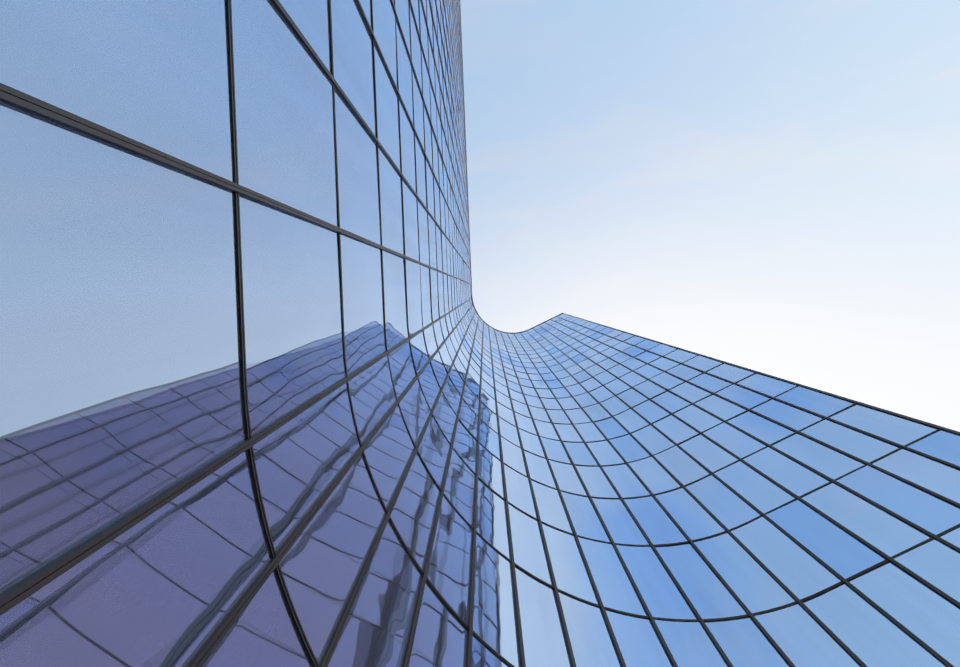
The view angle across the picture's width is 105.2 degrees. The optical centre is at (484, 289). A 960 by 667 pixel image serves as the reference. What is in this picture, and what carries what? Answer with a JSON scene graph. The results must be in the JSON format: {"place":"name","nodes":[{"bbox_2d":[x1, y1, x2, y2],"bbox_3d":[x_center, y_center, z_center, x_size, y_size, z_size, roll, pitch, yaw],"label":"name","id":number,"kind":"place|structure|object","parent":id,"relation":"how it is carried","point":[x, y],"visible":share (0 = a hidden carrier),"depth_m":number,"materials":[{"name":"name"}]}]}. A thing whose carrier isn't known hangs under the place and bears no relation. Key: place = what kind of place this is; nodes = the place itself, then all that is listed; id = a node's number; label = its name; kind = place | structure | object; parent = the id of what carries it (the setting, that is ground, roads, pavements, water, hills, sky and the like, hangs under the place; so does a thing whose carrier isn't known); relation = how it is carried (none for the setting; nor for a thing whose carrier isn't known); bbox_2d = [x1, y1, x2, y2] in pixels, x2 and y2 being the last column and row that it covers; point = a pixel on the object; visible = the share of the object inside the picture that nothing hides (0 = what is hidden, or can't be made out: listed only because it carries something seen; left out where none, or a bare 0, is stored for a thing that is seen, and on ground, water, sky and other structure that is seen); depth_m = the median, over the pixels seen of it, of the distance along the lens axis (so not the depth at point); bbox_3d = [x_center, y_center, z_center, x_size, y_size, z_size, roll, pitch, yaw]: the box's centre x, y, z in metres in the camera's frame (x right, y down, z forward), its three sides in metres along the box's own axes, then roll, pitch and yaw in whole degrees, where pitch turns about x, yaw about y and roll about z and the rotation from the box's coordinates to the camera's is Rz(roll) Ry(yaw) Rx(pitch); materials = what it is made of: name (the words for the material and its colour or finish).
{"place":"outdoors","nodes":[
{"label":"outdoors","id":0,"kind":"place"},
{"bbox_2d":[460,0,959,431],"label":"sky","id":1,"kind":"structure","parent":0,"point":[770,187],"materials":[{"name":"blue"}]},
{"label":"ground","id":2,"kind":"structure","parent":0,"visible":0},
{"bbox_2d":[0,0,959,666],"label":"glass panes","id":3,"kind":"object","parent":2,"relation":"on","point":[120,378],"visible":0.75,"depth_m":3.76,"materials":[{"name":"blue glass"}]},
{"bbox_2d":[0,0,959,666],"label":"window frames","id":4,"kind":"structure","parent":2,"relation":"on","point":[18,592],"depth_m":5.64,"materials":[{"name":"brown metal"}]},
{"bbox_3d":[2.740,-32.390,22.740,13.793,48.847,76.119,-1,-90,0],"label":"facade liner","id":5,"kind":"object","parent":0,"visible":0},
{"bbox_2d":[460,7,562,332],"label":"parapet coping","id":6,"kind":"object","parent":5,"relation":"on","point":[468,204],"visible":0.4,"depth_m":47.15,"materials":[{"name":"metal"}]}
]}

